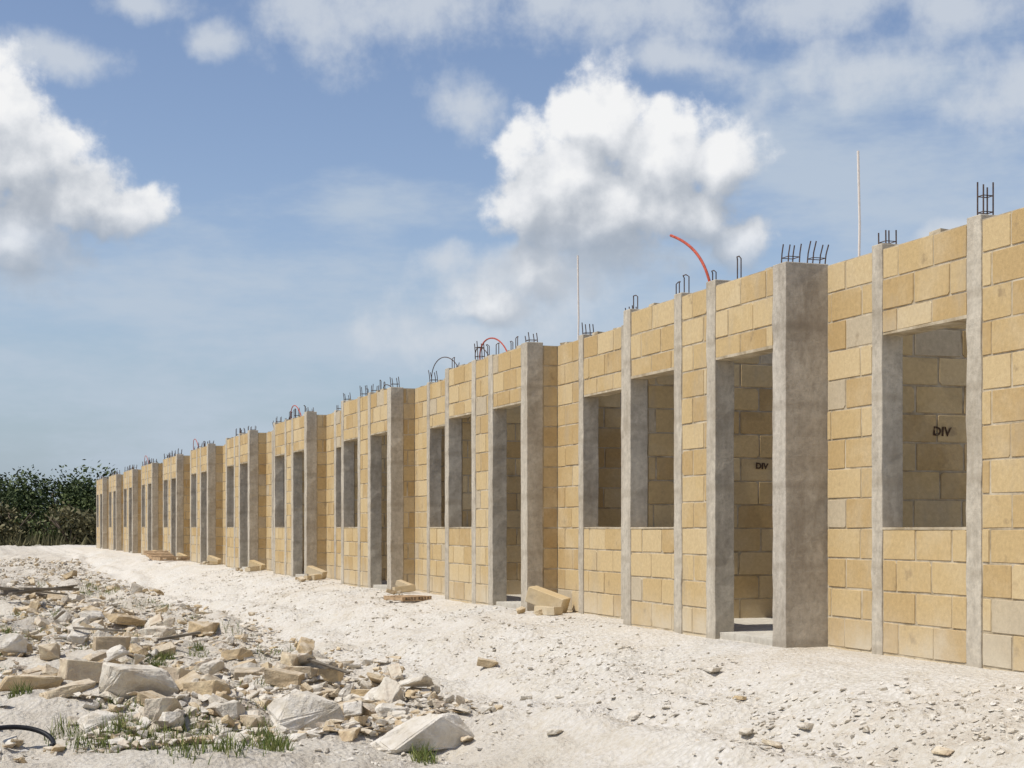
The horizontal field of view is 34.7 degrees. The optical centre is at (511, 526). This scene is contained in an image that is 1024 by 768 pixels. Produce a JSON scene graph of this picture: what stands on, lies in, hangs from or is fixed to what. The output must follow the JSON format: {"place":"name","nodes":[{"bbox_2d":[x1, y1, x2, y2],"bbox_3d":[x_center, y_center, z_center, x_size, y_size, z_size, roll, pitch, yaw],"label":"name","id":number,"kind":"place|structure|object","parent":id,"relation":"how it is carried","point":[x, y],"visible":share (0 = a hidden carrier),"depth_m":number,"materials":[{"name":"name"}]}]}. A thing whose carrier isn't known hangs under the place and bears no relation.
{"place":"outdoors","nodes":[
{"label":"outdoors","id":0,"kind":"place"},
{"bbox_2d":[0,574,438,764],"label":"grass","id":1,"kind":"structure","parent":0,"point":[268,743],"depth_m":10.72,"materials":[{"name":"plant"}]},
{"bbox_2d":[0,537,1023,767],"bbox_3d":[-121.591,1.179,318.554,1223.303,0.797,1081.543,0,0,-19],"label":"ground","id":2,"kind":"structure","parent":0,"point":[586,738],"depth_m":10.95,"materials":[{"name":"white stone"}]},
{"bbox_2d":[0,483,27,535],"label":"scrub tree","id":3,"kind":"object","parent":2,"relation":"on","point":[8,495],"visible":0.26,"depth_m":83.62,"materials":[{"name":"green plant"}]},
{"bbox_2d":[0,500,47,542],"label":"bush","id":4,"kind":"object","parent":2,"relation":"on","point":[6,516],"visible":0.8,"depth_m":80.03,"materials":[{"name":"green plant"}]},
{"bbox_2d":[0,725,55,745],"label":"hose","id":5,"kind":"object","parent":2,"relation":"on","point":[49,737],"visible":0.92,"depth_m":10.93,"materials":[{"name":"rubber"}]},
{"bbox_2d":[3,492,55,528],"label":"scrub tree","id":6,"kind":"object","parent":2,"relation":"on","point":[25,505],"visible":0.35,"depth_m":85.27,"materials":[{"name":"green plant"}]},
{"bbox_2d":[2,513,56,539],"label":"bush","id":7,"kind":"object","parent":2,"relation":"on","point":[33,527],"visible":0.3,"depth_m":80.25,"materials":[{"name":"green plant"}]},
{"bbox_2d":[0,464,62,536],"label":"scrub tree","id":8,"kind":"object","parent":2,"relation":"on","point":[24,483],"visible":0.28,"depth_m":87.33,"materials":[{"name":"green plant"}]},
{"bbox_2d":[0,674,62,691],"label":"flat stone","id":9,"kind":"object","parent":2,"relation":"on","point":[44,681],"visible":0.96,"depth_m":12.52,"materials":[{"name":"stone"}]},
{"bbox_2d":[0,529,95,545],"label":"dry grass","id":10,"kind":"structure","parent":2,"relation":"on","point":[28,541],"depth_m":77.22,"materials":[{"name":"plant"}]},
{"bbox_2d":[12,464,94,536],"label":"scrub tree","id":11,"kind":"object","parent":2,"relation":"on","point":[57,490],"visible":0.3,"depth_m":87.74,"materials":[{"name":"green plant"}]},
{"bbox_2d":[26,523,89,543],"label":"bush","id":12,"kind":"object","parent":2,"relation":"on","point":[55,531],"visible":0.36,"depth_m":79.25,"materials":[{"name":"green plant"}]},
{"bbox_2d":[53,609,72,625],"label":"limestone rock","id":13,"kind":"object","parent":2,"relation":"on","point":[66,616],"visible":0.67,"depth_m":23.12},
{"bbox_2d":[39,679,95,698],"bbox_3d":[-3.207,1.179,11.855,0.399,0.096,0.214,-11,10,-32],"label":"flat stone","id":14,"kind":"object","parent":2,"relation":"on","point":[69,689],"visible":0.98,"depth_m":11.77,"materials":[{"name":"stone"}]},
{"bbox_2d":[44,501,95,544],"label":"bush","id":15,"kind":"object","parent":2,"relation":"on","point":[67,513],"visible":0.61,"depth_m":78.40,"materials":[{"name":"green plant"}]},
{"bbox_2d":[45,477,95,527],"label":"scrub tree","id":16,"kind":"object","parent":2,"relation":"on","point":[80,491],"visible":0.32,"depth_m":86.88,"materials":[{"name":"green plant"}]},
{"bbox_2d":[57,658,102,682],"bbox_3d":[-3.493,1.217,13.733,0.576,0.180,0.250,9,-7,-30],"label":"broken block","id":17,"kind":"object","parent":2,"relation":"on","point":[73,670],"depth_m":13.57,"materials":[{"name":"stone"}]},
{"bbox_2d":[70,487,95,516],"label":"scrub tree","id":18,"kind":"object","parent":2,"relation":"on","point":[91,498],"visible":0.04,"depth_m":85.52,"materials":[{"name":"green plant"}]},
{"bbox_2d":[71,509,95,544],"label":"bush","id":19,"kind":"object","parent":2,"relation":"on","point":[80,520],"visible":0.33,"depth_m":78.11,"materials":[{"name":"green plant"}]},
{"bbox_2d":[71,459,117,492],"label":"scrub tree","id":20,"kind":"object","parent":2,"relation":"on","point":[106,473],"visible":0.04,"depth_m":96.44,"materials":[{"name":"green plant"}]},
{"bbox_2d":[77,710,121,733],"bbox_3d":[-2.772,1.308,11.002,0.275,0.136,0.165,-9,15,-36],"label":"limestone rock","id":21,"kind":"object","parent":2,"relation":"on","point":[90,719],"visible":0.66,"depth_m":10.94,"materials":[{"name":"stone"}]},
{"bbox_2d":[96,475,108,548],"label":"unfinished house","id":22,"kind":"structure","parent":2,"relation":"on","point":[102,512],"depth_m":63.71,"materials":[{"name":"concrete"}]},
{"bbox_2d":[92,636,130,650],"bbox_3d":[-4.123,1.209,16.916,0.396,0.160,0.202,2,-3,-22],"label":"broken block","id":23,"kind":"object","parent":2,"relation":"on","point":[102,642],"depth_m":16.82,"materials":[{"name":"stone"}]},
{"bbox_2d":[99,691,123,701],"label":"flat stone","id":24,"kind":"object","parent":2,"relation":"on","point":[105,694],"visible":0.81,"depth_m":11.78,"materials":[{"name":"stone"}]},
{"bbox_2d":[109,470,122,550],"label":"unfinished house","id":25,"kind":"structure","parent":2,"relation":"on","point":[116,512],"depth_m":58.55,"materials":[{"name":"concrete"}]},
{"bbox_2d":[103,613,145,625],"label":"flat stone","id":26,"kind":"object","parent":2,"relation":"on","point":[121,618],"visible":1,"depth_m":21.93,"materials":[{"name":"stone"}]},
{"bbox_2d":[123,464,140,552],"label":"unfinished house","id":27,"kind":"structure","parent":2,"relation":"on","point":[132,510],"depth_m":53.38,"materials":[{"name":"concrete"}]},
{"bbox_2d":[141,455,162,554],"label":"unfinished house","id":28,"kind":"structure","parent":2,"relation":"on","point":[151,506],"depth_m":48.17,"materials":[{"name":"concrete"}]},
{"bbox_2d":[149,613,162,625],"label":"broken block","id":29,"kind":"object","parent":2,"relation":"on","point":[155,619],"depth_m":21.58,"materials":[{"name":"stone"}]},
{"bbox_2d":[140,625,175,637],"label":"flat stone","id":30,"kind":"object","parent":2,"relation":"on","point":[161,631],"visible":0.88,"depth_m":18.46,"materials":[{"name":"stone"}]},
{"bbox_2d":[143,551,173,559],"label":"pallet","id":31,"kind":"object","parent":2,"relation":"on","point":[150,554],"visible":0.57,"depth_m":43.07,"materials":[{"name":"brown wood"}]},
{"bbox_2d":[156,617,175,627],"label":"limestone rock","id":32,"kind":"object","parent":2,"relation":"on","point":[169,622],"visible":0.51,"depth_m":21.57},
{"bbox_2d":[153,556,189,560],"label":"pallet","id":33,"kind":"object","parent":2,"relation":"on","point":[171,558],"visible":1,"depth_m":40.52,"materials":[{"name":"brown wood"}]},
{"bbox_2d":[163,448,189,556],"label":"unfinished house","id":34,"kind":"structure","parent":2,"relation":"on","point":[176,503],"depth_m":42.94,"materials":[{"name":"concrete"}]},
{"bbox_2d":[160,666,196,680],"bbox_3d":[-2.775,1.262,13.609,0.193,0.176,0.408,6,-8,12],"label":"broken block","id":35,"kind":"object","parent":2,"relation":"on","point":[176,673],"depth_m":13.42,"materials":[{"name":"stone"}]},
{"bbox_2d":[190,439,222,564],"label":"unfinished house","id":36,"kind":"structure","parent":2,"relation":"on","point":[206,501],"depth_m":38.33,"materials":[{"name":"concrete"}]},
{"bbox_2d":[182,679,230,695],"bbox_3d":[-2.215,1.181,11.904,0.341,0.132,0.161,-7,-6,29],"label":"broken block","id":37,"kind":"object","parent":2,"relation":"on","point":[209,687],"depth_m":11.83,"materials":[{"name":"stone"}]},
{"bbox_2d":[200,674,221,680],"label":"flat stone","id":38,"kind":"object","parent":2,"relation":"on","point":[206,677],"visible":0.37,"depth_m":12.08,"materials":[{"name":"stone"}]},
{"bbox_2d":[223,426,265,569],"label":"unfinished house","id":39,"kind":"structure","parent":2,"relation":"on","point":[244,498],"depth_m":33.50,"materials":[{"name":"concrete"}]},
{"bbox_2d":[248,560,265,570],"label":"building block","id":40,"kind":"object","parent":2,"relation":"on","point":[256,563],"depth_m":32.02,"materials":[{"name":"stone"}]},
{"bbox_2d":[0,557,531,762],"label":"rubble","id":41,"kind":"object","parent":2,"relation":"on","point":[438,701],"visible":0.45,"depth_m":12.18,"materials":[{"name":"stone"}]},
{"bbox_2d":[0,633,27,652],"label":"limestone rock","id":42,"kind":"object","parent":41,"relation":"on","point":[13,642],"visible":1,"depth_m":16.93,"materials":[{"name":"stone"}]},
{"bbox_2d":[1,644,32,656],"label":"broken block","id":43,"kind":"object","parent":41,"relation":"on","point":[29,649],"depth_m":16.99,"materials":[{"name":"stone"}]},
{"bbox_2d":[0,586,67,594],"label":"timber plank","id":44,"kind":"object","parent":41,"relation":"on","point":[6,588],"visible":0.56,"depth_m":28.00,"materials":[{"name":"brown wood"}]},
{"bbox_2d":[34,615,50,628],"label":"broken block","id":45,"kind":"object","parent":41,"relation":"on","point":[40,621],"depth_m":22.49,"materials":[{"name":"stone"}]},
{"bbox_2d":[8,584,77,595],"bbox_3d":[-7.672,1.029,26.817,0.132,0.047,1.218,-3,3,44],"label":"timber plank","id":46,"kind":"object","parent":41,"relation":"on","point":[20,592],"visible":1,"depth_m":26.61,"materials":[{"name":"brown wood"}]},
{"bbox_2d":[19,587,79,590],"bbox_3d":[-7.581,1.020,26.838,0.139,0.051,1.208,1,-2,31],"label":"timber plank","id":47,"kind":"object","parent":46,"relation":"on","point":[42,588],"visible":1,"depth_m":26.75,"materials":[{"name":"brown wood"}]},
{"bbox_2d":[38,643,60,660],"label":"broken block","id":48,"kind":"object","parent":41,"relation":"on","point":[49,652],"depth_m":16.62,"materials":[{"name":"stone"}]},
{"bbox_2d":[67,626,90,644],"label":"limestone rock","id":49,"kind":"object","parent":41,"relation":"on","point":[80,636],"visible":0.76,"depth_m":18.47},
{"bbox_2d":[79,610,104,621],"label":"limestone rock","id":50,"kind":"object","parent":41,"relation":"on","point":[92,615],"visible":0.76,"depth_m":22.12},
{"bbox_2d":[89,651,106,661],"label":"broken block","id":51,"kind":"object","parent":41,"relation":"on","point":[98,656],"depth_m":15.40,"materials":[{"name":"stone"}]},
{"bbox_2d":[73,627,125,631],"bbox_3d":[-4.668,1.157,18.518,0.605,0.029,0.046,4,0,1],"label":"timber stick","id":52,"kind":"object","parent":41,"relation":"on","point":[103,629],"visible":0.86,"depth_m":18.50,"materials":[{"name":"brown wood"}]},
{"bbox_2d":[104,644,128,661],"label":"limestone rock","id":53,"kind":"object","parent":41,"relation":"on","point":[116,652],"visible":0.86,"depth_m":15.86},
{"bbox_2d":[99,662,178,700],"bbox_3d":[-2.743,1.177,12.026,0.541,0.318,0.327,10,-2,-30],"label":"limestone rock","id":54,"kind":"object","parent":41,"relation":"on","point":[123,680],"visible":0.6,"depth_m":11.91,"materials":[{"name":"stone"}]},
{"bbox_2d":[135,690,165,705],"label":"broken block","id":55,"kind":"object","parent":41,"relation":"on","point":[142,696],"depth_m":11.68,"materials":[{"name":"stone"}]},
{"bbox_2d":[143,697,182,720],"bbox_3d":[-2.435,1.300,11.420,0.236,0.206,0.390,-6,-10,-1],"label":"limestone rock","id":56,"kind":"object","parent":41,"relation":"on","point":[154,709],"visible":0.57,"depth_m":11.25,"materials":[{"name":"stone"}]},
{"bbox_2d":[152,642,175,656],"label":"broken block","id":57,"kind":"object","parent":41,"relation":"on","point":[166,647],"depth_m":17.58,"materials":[{"name":"stone"}]},
{"bbox_2d":[158,711,184,726],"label":"limestone rock","id":58,"kind":"object","parent":41,"relation":"on","point":[174,718],"visible":0.84,"depth_m":11.17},
{"bbox_2d":[156,631,200,640],"bbox_3d":[-3.658,1.198,17.959,0.509,0.030,0.050,-9,5,-34],"label":"timber stick","id":59,"kind":"object","parent":41,"relation":"on","point":[179,636],"visible":1,"depth_m":17.94,"materials":[{"name":"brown wood"}]},
{"bbox_2d":[174,670,200,691],"bbox_3d":[-2.469,1.220,12.165,0.362,0.116,0.148,-32,35,-20],"label":"broken block","id":60,"kind":"object","parent":41,"relation":"on","point":[190,676],"depth_m":12.17,"materials":[{"name":"stone"}]},
{"bbox_2d":[188,621,219,635],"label":"broken block","id":61,"kind":"object","parent":41,"relation":"on","point":[201,626],"depth_m":19.63,"materials":[{"name":"stone"}]},
{"bbox_2d":[199,659,224,674],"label":"limestone rock","id":62,"kind":"object","parent":41,"relation":"on","point":[213,667],"visible":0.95,"depth_m":15.13,"materials":[{"name":"stone"}]},
{"bbox_2d":[208,693,227,703],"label":"limestone rock","id":63,"kind":"object","parent":41,"relation":"on","point":[214,697],"visible":0.25,"depth_m":11.60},
{"bbox_2d":[203,714,233,734],"bbox_3d":[-1.993,1.361,11.181,0.241,0.061,0.123,-35,39,-15],"label":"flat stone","id":64,"kind":"object","parent":41,"relation":"on","point":[219,725],"visible":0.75,"depth_m":11.15,"materials":[{"name":"stone"}]},
{"bbox_2d":[221,715,234,726],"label":"broken block","id":65,"kind":"object","parent":41,"relation":"on","point":[228,720],"depth_m":11.15,"materials":[{"name":"stone"}]},
{"bbox_2d":[215,700,245,719],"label":"limestone rock","id":66,"kind":"object","parent":41,"relation":"on","point":[234,707],"visible":0.83,"depth_m":11.34,"materials":[{"name":"stone"}]},
{"bbox_2d":[221,648,253,659],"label":"broken block","id":67,"kind":"object","parent":41,"relation":"on","point":[233,654],"depth_m":16.17,"materials":[{"name":"stone"}]},
{"bbox_2d":[230,662,261,675],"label":"limestone rock","id":68,"kind":"object","parent":41,"relation":"on","point":[247,664],"visible":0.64,"depth_m":14.97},
{"bbox_2d":[234,667,264,682],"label":"broken block","id":69,"kind":"object","parent":41,"relation":"on","point":[241,672],"depth_m":14.82,"materials":[{"name":"stone"}]},
{"bbox_2d":[239,714,264,728],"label":"broken block","id":70,"kind":"object","parent":41,"relation":"on","point":[251,719],"depth_m":11.30,"materials":[{"name":"stone"}]},
{"bbox_2d":[264,668,304,687],"bbox_3d":[-1.850,1.224,13.278,0.311,0.126,0.158,9,4,10],"label":"broken block","id":71,"kind":"object","parent":41,"relation":"on","point":[281,677],"depth_m":13.21,"materials":[{"name":"stone"}]},
{"bbox_2d":[267,691,344,732],"bbox_3d":[-1.445,1.333,11.482,0.526,0.348,0.315,7,1,-30],"label":"limestone rock","id":72,"kind":"object","parent":41,"relation":"on","point":[298,710],"visible":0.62,"depth_m":11.36,"materials":[{"name":"stone"}]},
{"bbox_2d":[296,653,315,664],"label":"flat stone","id":73,"kind":"object","parent":41,"relation":"on","point":[302,658],"visible":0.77,"depth_m":13.55,"materials":[{"name":"stone"}]},
{"bbox_2d":[291,650,328,658],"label":"limestone rock","id":74,"kind":"object","parent":41,"relation":"on","point":[316,654],"visible":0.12,"depth_m":13.77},
{"bbox_2d":[310,663,342,685],"bbox_3d":[-1.584,1.221,13.630,0.332,0.149,0.192,2,12,7],"label":"broken block","id":75,"kind":"object","parent":41,"relation":"on","point":[331,675],"depth_m":13.53,"materials":[{"name":"stone"}]},
{"bbox_2d":[302,658,337,668],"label":"flat stone","id":76,"kind":"object","parent":75,"relation":"on","point":[329,662],"visible":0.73,"depth_m":13.54,"materials":[{"name":"stone"}]},
{"bbox_2d":[296,637,314,654],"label":"broken block","id":77,"kind":"object","parent":76,"relation":"on","point":[305,645],"depth_m":13.81,"materials":[{"name":"stone"}]},
{"bbox_2d":[307,658,349,673],"bbox_3d":[-1.519,1.146,13.480,0.448,0.027,0.050,15,7,29],"label":"timber stick","id":78,"kind":"object","parent":76,"relation":"on","point":[328,666],"visible":1,"depth_m":13.46,"materials":[{"name":"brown wood"}]},
{"bbox_2d":[339,683,354,697],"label":"limestone rock","id":79,"kind":"object","parent":41,"relation":"on","point":[345,691],"visible":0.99,"depth_m":12.90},
{"bbox_2d":[343,700,365,718],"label":"limestone rock","id":80,"kind":"object","parent":41,"relation":"on","point":[353,709],"visible":0.96,"depth_m":11.67,"materials":[{"name":"stone"}]},
{"bbox_2d":[350,689,369,696],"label":"broken block","id":81,"kind":"object","parent":41,"relation":"on","point":[361,692],"depth_m":12.88,"materials":[{"name":"stone"}]},
{"bbox_2d":[354,699,376,713],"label":"flat stone","id":82,"kind":"object","parent":41,"relation":"on","point":[370,707],"visible":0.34,"depth_m":11.71,"materials":[{"name":"stone"}]},
{"bbox_2d":[367,672,384,683],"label":"flat stone","id":83,"kind":"object","parent":41,"relation":"on","point":[375,678],"visible":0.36,"depth_m":13.28,"materials":[{"name":"stone"}]},
{"bbox_2d":[375,703,409,717],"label":"limestone rock","id":84,"kind":"object","parent":41,"relation":"on","point":[382,709],"visible":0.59,"depth_m":11.27,"materials":[{"name":"stone"}]},
{"bbox_2d":[387,663,403,679],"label":"broken block","id":85,"kind":"object","parent":41,"relation":"on","point":[394,669],"depth_m":13.63,"materials":[{"name":"stone"}]},
{"bbox_2d":[399,675,433,686],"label":"flat stone","id":86,"kind":"object","parent":41,"relation":"on","point":[424,681],"visible":0.99,"depth_m":11.72,"materials":[{"name":"stone"}]},
{"bbox_2d":[280,652,301,665],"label":"broken block","id":87,"kind":"object","parent":2,"relation":"on","point":[288,659],"depth_m":13.51,"materials":[{"name":"stone"}]},
{"bbox_2d":[266,405,326,577],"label":"unfinished house","id":88,"kind":"structure","parent":2,"relation":"on","point":[296,489],"depth_m":28.32,"materials":[{"name":"concrete"}]},
{"bbox_2d":[286,666,317,677],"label":"broken block","id":89,"kind":"object","parent":2,"relation":"on","point":[311,672],"depth_m":13.35,"materials":[{"name":"stone"}]},
{"bbox_2d":[305,565,326,578],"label":"building block","id":90,"kind":"object","parent":2,"relation":"on","point":[311,569],"depth_m":26.81,"materials":[{"name":"stone"}]},
{"bbox_2d":[338,725,360,741],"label":"flat stone","id":91,"kind":"object","parent":2,"relation":"on","point":[349,734],"visible":0.98,"depth_m":10.71,"materials":[{"name":"stone"}]},
{"bbox_2d":[326,377,414,589],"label":"unfinished house","id":92,"kind":"structure","parent":2,"relation":"on","point":[370,490],"depth_m":23.17,"materials":[{"name":"concrete"}]},
{"bbox_2d":[373,676,404,702],"bbox_3d":[-0.881,1.216,11.710,0.218,0.166,0.308,-15,37,-16],"label":"limestone rock","id":93,"kind":"object","parent":2,"relation":"on","point":[389,690],"visible":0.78,"depth_m":11.67,"materials":[{"name":"stone"}]},
{"bbox_2d":[392,585,415,592],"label":"building block","id":94,"kind":"object","parent":2,"relation":"on","point":[408,588],"depth_m":21.24,"materials":[{"name":"stone"}]},
{"bbox_2d":[384,595,431,600],"bbox_3d":[-1.268,0.862,19.870,0.423,0.055,0.434,0,0,-36],"label":"pallet","id":95,"kind":"object","parent":2,"relation":"on","point":[405,597],"visible":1,"depth_m":19.77,"materials":[{"name":"brown wood"}]},
{"bbox_2d":[404,687,431,697],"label":"flat stone","id":96,"kind":"object","parent":2,"relation":"on","point":[409,692],"visible":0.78,"depth_m":11.70,"materials":[{"name":"stone"}]},
{"bbox_2d":[370,713,474,753],"bbox_3d":[-0.581,1.354,10.707,0.662,0.247,0.418,-1,-9,-30],"label":"limestone rock","id":97,"kind":"object","parent":2,"relation":"on","point":[442,731],"visible":0.78,"depth_m":10.57,"materials":[{"name":"stone"}]},
{"bbox_2d":[415,332,557,610],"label":"unfinished house","id":98,"kind":"structure","parent":2,"relation":"on","point":[486,480],"depth_m":18.35,"materials":[{"name":"concrete"}]},
{"bbox_2d":[477,657,497,667],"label":"broken block","id":99,"kind":"object","parent":2,"relation":"on","point":[487,663],"depth_m":13.49,"materials":[{"name":"stone"}]},
{"bbox_2d":[525,586,570,612],"bbox_3d":[0.360,0.731,16.458,0.403,0.160,0.196,20,11,23],"label":"building block","id":100,"kind":"object","parent":2,"relation":"on","point":[538,596],"depth_m":16.39,"materials":[{"name":"stone"}]},
{"bbox_2d":[547,607,562,614],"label":"building block","id":101,"kind":"object","parent":2,"relation":"on","point":[554,610],"depth_m":15.79,"materials":[{"name":"stone"}]},
{"bbox_2d":[627,710,641,719],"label":"limestone rock","id":102,"kind":"object","parent":2,"relation":"on","point":[633,714],"visible":1,"depth_m":10.40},
{"bbox_2d":[558,234,828,647],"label":"unfinished house","id":103,"kind":"structure","parent":2,"relation":"on","point":[692,466],"depth_m":13.35,"materials":[{"name":"concrete"}]},
{"bbox_2d":[762,739,782,747],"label":"flat stone","id":104,"kind":"object","parent":2,"relation":"on","point":[772,743],"visible":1,"depth_m":8.77,"materials":[{"name":"stone"}]},
{"bbox_2d":[797,722,813,729],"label":"limestone rock","id":105,"kind":"object","parent":2,"relation":"on","point":[805,725],"visible":1,"depth_m":8.95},
{"bbox_2d":[827,151,1023,671],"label":"unfinished house","id":106,"kind":"structure","parent":2,"relation":"on","point":[925,425],"depth_m":10.83,"materials":[{"name":"stone"}]},
{"bbox_2d":[931,746,954,754],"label":"flat stone","id":107,"kind":"object","parent":2,"relation":"on","point":[940,750],"visible":1,"depth_m":7.87,"materials":[{"name":"stone"}]},
{"bbox_2d":[0,0,1023,517],"label":"sky","id":108,"kind":"structure","parent":0,"point":[218,217],"materials":[{"name":"blue"}]},
{"label":"flat stone","id":109,"kind":"object","parent":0,"visible":0},
{"bbox_2d":[42,664,57,674],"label":"flat stone","id":110,"kind":"object","parent":109,"relation":"on","point":[48,670],"visible":0.52,"depth_m":14.43,"materials":[{"name":"stone"}]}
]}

